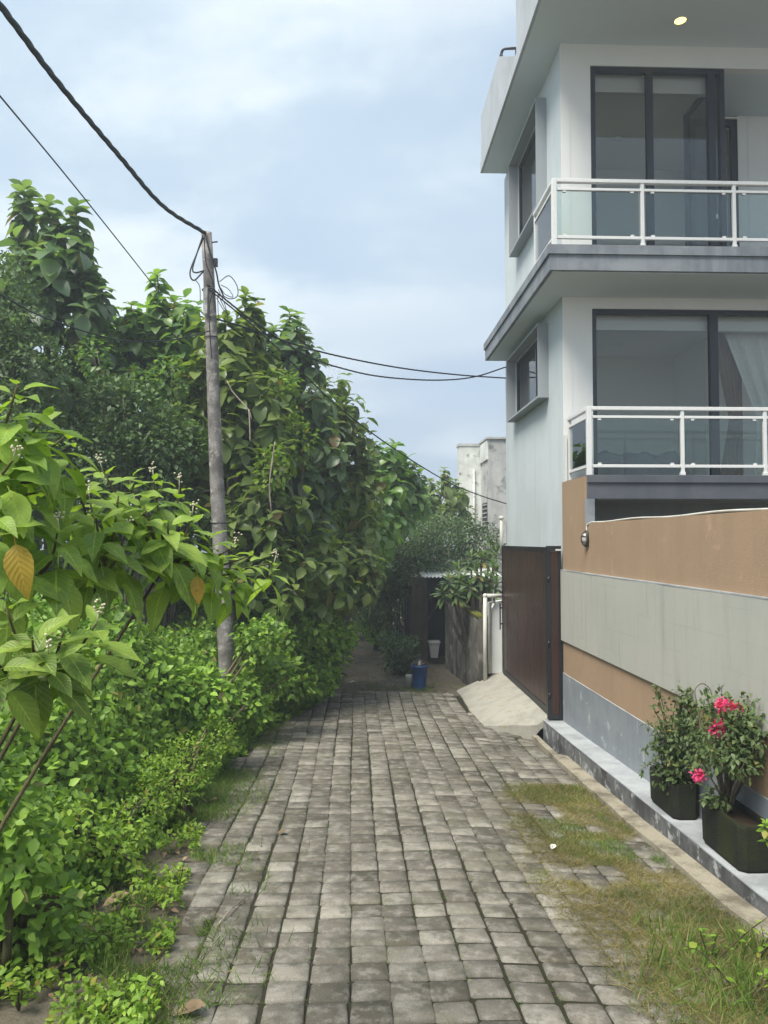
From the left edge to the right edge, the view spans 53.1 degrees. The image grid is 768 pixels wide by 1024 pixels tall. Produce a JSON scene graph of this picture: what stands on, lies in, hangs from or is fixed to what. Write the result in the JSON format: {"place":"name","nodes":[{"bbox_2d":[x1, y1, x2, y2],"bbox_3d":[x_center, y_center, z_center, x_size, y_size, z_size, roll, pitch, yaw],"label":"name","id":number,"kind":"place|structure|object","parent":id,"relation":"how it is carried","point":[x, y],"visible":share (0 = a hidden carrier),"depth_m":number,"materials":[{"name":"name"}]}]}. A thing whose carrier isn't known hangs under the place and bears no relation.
{"place":"outdoors","nodes":[
{"label":"outdoors","id":0,"kind":"place"},
{"bbox_2d":[5,673,345,880],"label":"soil bank","id":1,"kind":"structure","parent":0,"point":[99,789],"depth_m":7.69,"materials":[{"name":"brown soil"}]},
{"bbox_2d":[0,714,90,983],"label":"shrub","id":2,"kind":"object","parent":1,"relation":"on","point":[23,920],"visible":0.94,"depth_m":4.44,"materials":[{"name":"green plant"}]},
{"bbox_2d":[0,179,135,571],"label":"teak tree","id":3,"kind":"object","parent":1,"relation":"on","point":[69,275],"visible":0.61,"depth_m":12.81,"materials":[{"name":"green plant"}]},
{"bbox_2d":[74,268,225,584],"bbox_3d":[-4.209,-0.439,13.855,3.034,8.166,2.324,0,-2,-2],"label":"teak tree","id":4,"kind":"object","parent":1,"relation":"on","point":[159,319],"visible":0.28,"depth_m":13.92,"materials":[{"name":"green plant"}]},
{"bbox_2d":[106,712,239,857],"bbox_3d":[-2.037,2.684,7.817,0.756,0.870,3.092,0,-2,4],"label":"weed clump","id":5,"kind":"object","parent":1,"relation":"on","point":[187,781],"visible":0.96,"depth_m":7.31,"materials":[{"name":"green plant"}]},
{"bbox_2d":[169,286,317,624],"bbox_3d":[-2.496,-0.195,13.213,2.231,7.717,2.298,1,-3,-33],"label":"teak tree","id":6,"kind":"object","parent":1,"relation":"on","point":[245,359],"visible":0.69,"depth_m":13.06,"materials":[{"name":"green plant"}]},
{"bbox_2d":[227,381,251,418],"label":"dead branch","id":7,"kind":"object","parent":6,"relation":"attached to","point":[239,399],"visible":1,"depth_m":12.60,"materials":[{"name":"grey wood"}]},
{"bbox_2d":[248,410,250,441],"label":"dead branch","id":8,"kind":"object","parent":6,"relation":"attached to","point":[249,426],"visible":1,"depth_m":12.48,"materials":[{"name":"grey wood"}]},
{"bbox_2d":[251,365,340,625],"bbox_3d":[-1.690,0.435,13.681,1.220,6.284,2.789,-1,-2,18],"label":"climbing vine","id":9,"kind":"object","parent":6,"relation":"attached to","point":[304,449],"visible":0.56,"depth_m":13.62,"materials":[{"name":"green plant"}]},
{"bbox_2d":[208,493,391,636],"bbox_3d":[-1.274,1.704,13.716,1.977,4.063,3.952,-2,-3,38],"label":"teak tree","id":10,"kind":"object","parent":1,"relation":"on","point":[311,575],"visible":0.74,"depth_m":13.01,"materials":[{"name":"green plant"}]},
{"bbox_2d":[253,305,355,630],"bbox_3d":[-1.782,-0.153,14.743,2.510,7.909,2.281,0,-2,-2],"label":"teak tree","id":11,"kind":"object","parent":1,"relation":"on","point":[316,414],"visible":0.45,"depth_m":14.67,"materials":[{"name":"green plant"}]},
{"bbox_2d":[269,442,275,511],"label":"dead branch","id":12,"kind":"object","parent":11,"relation":"attached to","point":[270,476],"visible":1,"depth_m":12.17,"materials":[{"name":"brown wood"}]},
{"bbox_2d":[0,0,515,542],"label":"sky","id":13,"kind":"structure","parent":0,"point":[329,151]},
{"bbox_2d":[0,544,542,1023],"bbox_3d":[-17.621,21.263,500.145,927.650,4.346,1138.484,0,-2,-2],"label":"ground","id":14,"kind":"structure","parent":0,"point":[36,1010],"depth_m":5.88,"materials":[{"name":"brown soil"}]},
{"bbox_2d":[0,971,33,1010],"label":"weed plant","id":15,"kind":"object","parent":14,"relation":"on","point":[6,986],"visible":1,"depth_m":4.07,"materials":[{"name":"green plant"}]},
{"bbox_2d":[0,241,88,599],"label":"fine leaved tree","id":16,"kind":"object","parent":14,"relation":"on","point":[8,337],"visible":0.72,"depth_m":11.25,"materials":[{"name":"green plant"}]},
{"bbox_2d":[50,929,94,961],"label":"weed plant","id":17,"kind":"object","parent":14,"relation":"on","point":[80,938],"visible":0.84,"depth_m":4.59,"materials":[{"name":"green plant"}]},
{"bbox_2d":[0,816,205,1023],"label":"ground cover","id":18,"kind":"object","parent":14,"relation":"on","point":[92,987],"visible":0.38,"depth_m":4.53,"materials":[{"name":"green plant"}]},
{"bbox_2d":[47,951,69,968],"bbox_3d":[-1.910,2.643,4.518,0.129,0.048,0.131,1,-2,-23],"label":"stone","id":19,"kind":"object","parent":18,"relation":"on","point":[57,964],"visible":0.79,"depth_m":4.51,"materials":[{"name":"grey stone"}]},
{"bbox_2d":[103,891,128,905],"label":"fallen leaf","id":20,"kind":"object","parent":18,"relation":"on","point":[110,898],"visible":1,"depth_m":5.49,"materials":[{"name":"brown plant"}]},
{"bbox_2d":[33,773,177,890],"bbox_3d":[-2.313,2.550,6.521,0.872,0.822,2.099,0,-2,-2],"label":"weed clump","id":21,"kind":"object","parent":14,"relation":"on","point":[93,834],"visible":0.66,"depth_m":5.88,"materials":[{"name":"green plant"}]},
{"bbox_2d":[0,419,229,617],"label":"fine leaved tree","id":22,"kind":"object","parent":14,"relation":"on","point":[196,538],"visible":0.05,"depth_m":12.31,"materials":[{"name":"green plant"}]},
{"bbox_2d":[107,963,127,1009],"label":"weed plant","id":23,"kind":"object","parent":14,"relation":"on","point":[118,993],"visible":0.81,"depth_m":4.06,"materials":[{"name":"green plant"}]},
{"bbox_2d":[30,370,211,632],"bbox_3d":[-4.111,0.548,12.036,3.140,5.636,2.030,2,-3,-42],"label":"fine leaved tree","id":24,"kind":"object","parent":14,"relation":"on","point":[115,434],"visible":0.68,"depth_m":12.02,"materials":[{"name":"green plant"}]},
{"bbox_2d":[124,868,148,887],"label":"weed plant","id":25,"kind":"object","parent":14,"relation":"on","point":[135,880],"visible":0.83,"depth_m":5.81,"materials":[{"name":"green plant"}]},
{"bbox_2d":[75,328,208,632],"bbox_3d":[-4.022,0.231,12.851,2.183,6.429,1.246,1,-2,-15],"label":"climbing vine","id":26,"kind":"object","parent":14,"relation":"on","point":[95,369],"visible":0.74,"depth_m":12.91,"materials":[{"name":"green plant"}]},
{"bbox_2d":[0,379,289,833],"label":"broad leaved shrub","id":27,"kind":"object","parent":14,"relation":"on","point":[91,552],"visible":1,"depth_m":2.61,"materials":[{"name":"green plant"}]},
{"bbox_2d":[0,361,305,542],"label":"teak tree","id":28,"kind":"object","parent":14,"relation":"on","point":[145,488],"depth_m":17.92,"materials":[{"name":"green plant"}]},
{"bbox_2d":[0,564,343,988],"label":"broad undergrowth","id":29,"kind":"object","parent":14,"relation":"on","point":[126,736],"visible":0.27,"depth_m":7.02,"materials":[{"name":"green plant"}]},
{"bbox_2d":[1,559,344,792],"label":"undergrowth","id":30,"kind":"object","parent":14,"relation":"on","point":[139,670],"visible":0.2,"depth_m":9.55,"materials":[{"name":"green plant"}]},
{"bbox_2d":[110,612,301,746],"bbox_3d":[-2.079,2.360,10.243,1.392,1.890,3.962,-1,-2,21],"label":"shrub","id":31,"kind":"object","parent":14,"relation":"on","point":[260,684],"visible":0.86,"depth_m":10.72,"materials":[{"name":"green plant"}]},
{"bbox_2d":[189,231,237,685],"bbox_3d":[-2.511,-0.286,11.403,0.775,7.859,0.319,0,-2,-8],"label":"utility pole","id":32,"kind":"object","parent":14,"relation":"on","point":[226,654],"visible":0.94,"depth_m":11.39,"materials":[{"name":"concrete"}]},
{"bbox_2d":[0,95,156,289],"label":"overhead cable","id":33,"kind":"object","parent":32,"relation":"attached to","point":[15,114],"visible":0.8,"depth_m":10.12,"materials":[{"name":"black rubber"}]},
{"bbox_2d":[0,1,206,234],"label":"overhead cable","id":34,"kind":"object","parent":32,"relation":"attached to","point":[16,26],"visible":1,"depth_m":7.77,"materials":[{"name":"black rubber"}]},
{"bbox_2d":[0,294,208,341],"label":"overhead cable","id":35,"kind":"object","parent":32,"relation":"attached to","point":[7,298],"visible":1,"depth_m":9.68,"materials":[{"name":"black rubber"}]},
{"bbox_2d":[207,284,505,380],"bbox_3d":[-0.084,-2.903,14.149,7.472,0.790,0.315,2,-3,-45],"label":"overhead cable","id":36,"kind":"object","parent":32,"relation":"attached to","point":[235,307],"visible":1,"depth_m":13.53,"materials":[{"name":"black rubber"}]},
{"bbox_2d":[207,287,506,503],"bbox_3d":[0.163,-1.764,13.843,0.527,2.986,7.444,-2,-3,45],"label":"overhead cable","id":37,"kind":"object","parent":32,"relation":"attached to","point":[338,406],"visible":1,"depth_m":12.55,"materials":[{"name":"black rubber"}]},
{"bbox_2d":[208,316,505,378],"bbox_3d":[-0.024,-2.855,14.115,7.466,0.316,0.220,2,-3,-45],"label":"overhead cable","id":38,"kind":"object","parent":32,"relation":"attached to","point":[352,358],"visible":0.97,"depth_m":13.66,"materials":[{"name":"black rubber"}]},
{"bbox_2d":[234,597,360,712],"bbox_3d":[-1.460,2.505,13.518,1.450,2.215,2.977,-1,-2,26],"label":"shrub","id":39,"kind":"object","parent":14,"relation":"on","point":[314,670],"visible":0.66,"depth_m":13.34,"materials":[{"name":"green plant"}]},
{"bbox_2d":[303,373,388,644],"bbox_3d":[-0.989,0.397,16.022,2.309,6.956,2.437,0,-2,-2],"label":"teak tree","id":40,"kind":"object","parent":14,"relation":"on","point":[360,471],"visible":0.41,"depth_m":16.26,"materials":[{"name":"green plant"}]},
{"bbox_2d":[302,382,323,404],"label":"seed tuft","id":41,"kind":"object","parent":40,"relation":"attached to","point":[313,392],"visible":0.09,"depth_m":15.90,"materials":[{"name":"white plant"}]},
{"bbox_2d":[325,549,410,640],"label":"dark shrub","id":42,"kind":"object","parent":14,"relation":"on","point":[374,608],"visible":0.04,"depth_m":24.81,"materials":[{"name":"green plant"}]},
{"bbox_2d":[351,608,396,650],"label":"shrub","id":43,"kind":"object","parent":14,"relation":"on","point":[373,639],"visible":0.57,"depth_m":21.86,"materials":[{"name":"green plant"}]},
{"bbox_2d":[340,438,434,632],"bbox_3d":[-0.084,1.040,18.636,3.330,5.936,2.276,2,-3,-38],"label":"teak tree","id":44,"kind":"object","parent":14,"relation":"on","point":[406,496],"visible":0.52,"depth_m":18.81,"materials":[{"name":"green plant"}]},
{"bbox_2d":[334,509,442,593],"bbox_3d":[-0.720,1.569,23.835,2.836,5.330,7.082,-1,-3,31],"label":"teak tree","id":45,"kind":"object","parent":14,"relation":"on","point":[411,543],"visible":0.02,"depth_m":25.42,"materials":[{"name":"green plant"}]},
{"bbox_2d":[334,650,448,692],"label":"path litter","id":46,"kind":"object","parent":14,"relation":"on","point":[383,673],"visible":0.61,"depth_m":17.49,"materials":[{"name":"brown plant"}]},
{"bbox_2d":[391,578,404,647],"bbox_3d":[0.605,3.015,22.365,0.820,2.250,0.055,0,-2,-2],"label":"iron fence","id":47,"kind":"object","parent":14,"relation":"on","point":[399,614],"visible":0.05,"depth_m":22.33,"materials":[{"name":"black metal"}]},
{"bbox_2d":[376,627,421,674],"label":"shrub","id":48,"kind":"object","parent":14,"relation":"on","point":[401,662],"visible":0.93,"depth_m":17.79,"materials":[{"name":"green plant"}]},
{"bbox_2d":[405,674,412,687],"bbox_3d":[0.543,3.588,16.306,0.180,0.260,0.175,0,-2,-2],"label":"grey pot","id":49,"kind":"object","parent":14,"relation":"on","point":[409,682],"visible":0.74,"depth_m":16.24,"materials":[{"name":"concrete"}]},
{"bbox_2d":[411,659,427,689],"bbox_3d":[0.745,3.400,16.120,0.374,0.622,0.374,0,-2,-2],"label":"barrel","id":50,"kind":"object","parent":14,"relation":"on","point":[419,672],"visible":0.99,"depth_m":15.99,"materials":[{"name":"blue plastic"}]},
{"bbox_2d":[351,510,505,641],"bbox_3d":[1.164,1.960,21.365,4.616,4.067,3.026,0,-2,-2],"label":"bougainvillea hedge","id":51,"kind":"object","parent":14,"relation":"on","point":[416,562],"visible":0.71,"depth_m":20.95,"materials":[{"name":"green plant"}]},
{"bbox_2d":[426,467,475,556],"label":"teak tree","id":52,"kind":"object","parent":14,"relation":"on","point":[455,500],"visible":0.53,"depth_m":27.01,"materials":[{"name":"green plant"}]},
{"bbox_2d":[405,561,501,663],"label":"shed","id":53,"kind":"structure","parent":14,"relation":"on","point":[420,605],"depth_m":20.02,"materials":[{"name":"metal"}]},
{"bbox_2d":[428,640,439,657],"bbox_3d":[1.291,3.546,19.863,0.295,0.416,0.380,0,-2,-2],"label":"pale tub","id":54,"kind":"object","parent":53,"relation":"in","point":[434,647],"visible":1,"depth_m":19.72,"materials":[{"name":"plastic"}]},
{"bbox_2d":[431,536,501,651],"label":"plumeria tree","id":55,"kind":"object","parent":14,"relation":"on","point":[460,577],"visible":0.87,"depth_m":16.88,"materials":[{"name":"green plant"}]},
{"bbox_2d":[445,597,487,684],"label":"old wall","id":56,"kind":"structure","parent":14,"relation":"on","point":[463,666],"depth_m":17.04,"materials":[{"name":"grey concrete"}]},
{"bbox_2d":[483,593,501,680],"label":"drain pipes","id":57,"kind":"object","parent":56,"relation":"attached to","point":[485,596],"visible":0.92,"depth_m":15.74,"materials":[{"name":"plastic"}]},
{"bbox_2d":[456,437,506,605],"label":"old building","id":58,"kind":"structure","parent":14,"relation":"on","point":[481,467],"depth_m":28.52,"materials":[{"name":"white paint"}]},
{"bbox_2d":[482,600,501,676],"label":"white wall","id":59,"kind":"structure","parent":14,"relation":"on","point":[496,648],"depth_m":15.96,"materials":[{"name":"paint"}]},
{"bbox_2d":[457,672,550,739],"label":"driveway ramp","id":60,"kind":"structure","parent":14,"relation":"on","point":[500,702],"depth_m":13.31,"materials":[{"name":"concrete"}]},
{"bbox_2d":[480,0,767,719],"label":"house","id":61,"kind":"structure","parent":14,"relation":"on","point":[635,284],"depth_m":12.39,"materials":[{"name":"white paint"}]},
{"bbox_2d":[506,323,548,421],"bbox_3d":[2.696,-2.518,14.368,0.283,1.270,2.740,0,-2,-2],"label":"window","id":62,"kind":"structure","parent":61,"relation":"in","point":[533,367],"depth_m":14.52,"materials":[{"name":"paint"}]},
{"bbox_2d":[508,97,546,256],"bbox_3d":[2.702,-6.122,14.333,0.283,1.890,2.380,0,-2,-2],"label":"window","id":63,"kind":"structure","parent":61,"relation":"in","point":[533,164],"depth_m":14.57,"materials":[{"name":"paint"}]},
{"bbox_2d":[590,66,726,245],"bbox_3d":[4.395,-5.459,12.339,2.188,3.381,0.090,0,-2,-2],"label":"sliding door","id":64,"kind":"structure","parent":61,"relation":"in","point":[648,73],"depth_m":12.34,"materials":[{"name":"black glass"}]},
{"bbox_2d":[592,309,767,474],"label":"sliding door","id":65,"kind":"structure","parent":61,"relation":"in","point":[712,315],"depth_m":12.20,"materials":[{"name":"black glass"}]},
{"bbox_2d":[725,129,729,245],"bbox_3d":[6.013,-5.351,13.947,0.580,3.260,0.082,0,-2,-2],"label":"curtain","id":66,"kind":"object","parent":61,"relation":"hanging from","point":[727,179],"visible":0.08,"depth_m":13.98,"materials":[{"name":"grey fabric"}]},
{"bbox_2d":[718,332,743,474],"bbox_3d":[5.747,-1.740,12.831,0.520,2.560,0.082,0,-2,-2],"label":"curtain","id":67,"kind":"object","parent":61,"relation":"hanging from","point":[731,378],"visible":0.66,"depth_m":12.83,"materials":[{"name":"grey fabric"}]},
{"bbox_2d":[725,119,738,246],"bbox_3d":[5.885,-5.378,13.735,0.888,3.323,0.080,0,-2,-2],"label":"inner door","id":68,"kind":"structure","parent":61,"relation":"in","point":[731,124],"depth_m":13.75,"materials":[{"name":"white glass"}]},
{"bbox_2d":[724,333,767,474],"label":"curtain","id":69,"kind":"object","parent":61,"relation":"hanging from","point":[749,351],"visible":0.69,"depth_m":12.67,"materials":[{"name":"white fabric"}]},
{"bbox_2d":[532,735,767,943],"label":"kerb","id":70,"kind":"structure","parent":14,"relation":"on","point":[724,895],"depth_m":6.92,"materials":[{"name":"concrete"}]},
{"bbox_2d":[543,720,767,916],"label":"planting ledge","id":71,"kind":"object","parent":14,"relation":"on","point":[625,784],"visible":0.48,"depth_m":7.83,"materials":[{"name":"paint"}]},
{"bbox_2d":[650,765,698,819],"bbox_3d":[2.821,2.731,7.486,0.260,0.340,0.640,0,-2,-2],"label":"planter","id":72,"kind":"object","parent":71,"relation":"on","point":[679,802],"visible":0.79,"depth_m":7.20,"materials":[{"name":"plastic"}]},
{"bbox_2d":[639,681,710,794],"bbox_3d":[2.721,2.178,7.199,0.627,1.118,0.879,0,-2,-2],"label":"bougainvillea","id":73,"kind":"object","parent":72,"relation":"in","point":[674,748],"visible":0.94,"depth_m":7.26,"materials":[{"name":"green plant"}]},
{"bbox_2d":[694,683,710,734],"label":"bare shoot","id":74,"kind":"object","parent":73,"relation":"attached to","point":[703,699],"visible":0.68,"depth_m":6.94,"materials":[{"name":"grey plant"}]},
{"bbox_2d":[701,796,767,873],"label":"planter","id":75,"kind":"object","parent":71,"relation":"on","point":[733,837],"visible":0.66,"depth_m":6.08,"materials":[{"name":"plastic"}]},
{"bbox_2d":[683,683,767,813],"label":"bougainvillea","id":76,"kind":"object","parent":75,"relation":"in","point":[730,758],"visible":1,"depth_m":6.17,"materials":[{"name":"green plant"}]},
{"bbox_2d":[756,818,767,846],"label":"leafy sprig","id":77,"kind":"object","parent":71,"relation":"on","point":[764,832],"visible":1,"depth_m":5.43,"materials":[{"name":"green plant"}]},
{"bbox_2d":[560,476,767,819],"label":"boundary wall","id":78,"kind":"structure","parent":14,"relation":"on","point":[666,604],"depth_m":8.26,"materials":[{"name":"paint"}]},
{"bbox_2d":[499,546,561,718],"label":"gate","id":79,"kind":"structure","parent":78,"relation":"attached to","point":[531,631],"depth_m":12.93,"materials":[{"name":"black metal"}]},
{"bbox_2d":[581,530,588,546],"bbox_3d":[2.813,0.375,10.719,0.134,0.238,0.137,-2,-3,40],"label":"wall lamp","id":80,"kind":"object","parent":78,"relation":"attached to","point":[585,539],"visible":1,"depth_m":10.68,"materials":[{"name":"silver glass"}]},
{"bbox_2d":[586,508,767,531],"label":"cable conduit","id":81,"kind":"object","parent":78,"relation":"attached to","point":[730,510],"visible":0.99,"depth_m":7.50,"materials":[{"name":"plastic"}]},
{"bbox_2d":[362,682,463,697],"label":"lane end grass","id":82,"kind":"structure","parent":0,"point":[415,689],"depth_m":15.81,"materials":[{"name":"green plant"}]},
{"bbox_2d":[147,691,767,1023],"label":"paving","id":83,"kind":"structure","parent":0,"point":[420,822],"depth_m":5.83,"materials":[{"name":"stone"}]},
{"bbox_2d":[42,793,214,1023],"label":"leaf litter","id":84,"kind":"object","parent":83,"relation":"on","point":[132,949],"visible":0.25,"depth_m":5.42,"materials":[{"name":"brown plant"}]},
{"bbox_2d":[36,722,309,1023],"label":"verge grass","id":85,"kind":"structure","parent":83,"relation":"on","point":[209,794],"depth_m":4.99,"materials":[{"name":"green plant"}]},
{"bbox_2d":[169,862,186,889],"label":"weed plant","id":86,"kind":"object","parent":83,"relation":"on","point":[179,870],"visible":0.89,"depth_m":5.78,"materials":[{"name":"green plant"}]},
{"bbox_2d":[174,999,205,1014],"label":"fallen leaf","id":87,"kind":"object","parent":83,"relation":"on","point":[197,1003],"visible":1,"depth_m":4.03,"materials":[{"name":"beige plant"}]},
{"bbox_2d":[217,898,244,924],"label":"twig","id":88,"kind":"object","parent":83,"relation":"on","point":[231,908],"visible":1,"depth_m":5.36,"materials":[{"name":"grey wood"}]},
{"bbox_2d":[494,777,767,1023],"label":"dry grass","id":89,"kind":"structure","parent":83,"relation":"on","point":[616,915],"depth_m":5.62,"materials":[{"name":"plant"}]},
{"bbox_2d":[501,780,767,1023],"bbox_3d":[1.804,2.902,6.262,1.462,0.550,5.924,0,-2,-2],"label":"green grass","id":90,"kind":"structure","parent":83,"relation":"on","point":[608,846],"depth_m":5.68,"materials":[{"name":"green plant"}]},
{"bbox_2d":[575,901,767,1023],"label":"tall grass","id":91,"kind":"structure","parent":83,"relation":"on","point":[751,978],"depth_m":4.60,"materials":[{"name":"green plant"}]},
{"bbox_2d":[684,941,767,996],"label":"weed plant","id":92,"kind":"object","parent":83,"relation":"on","point":[693,946],"visible":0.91,"depth_m":4.36,"materials":[{"name":"green plant"}]},
{"bbox_2d":[698,917,767,961],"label":"weed plant","id":93,"kind":"object","parent":83,"relation":"on","point":[713,936],"visible":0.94,"depth_m":4.77,"materials":[{"name":"green plant"}]},
{"bbox_2d":[756,926,767,959],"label":"weed plant","id":94,"kind":"object","parent":83,"relation":"on","point":[761,948],"visible":0.88,"depth_m":4.80,"materials":[{"name":"green plant"}]},
{"bbox_2d":[598,450,690,474],"bbox_3d":[4.171,-0.731,13.791,1.900,0.615,2.000,0,-2,-2],"label":"bed","id":95,"kind":"object","parent":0,"point":[607,457],"visible":0.42,"depth_m":12.93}
]}

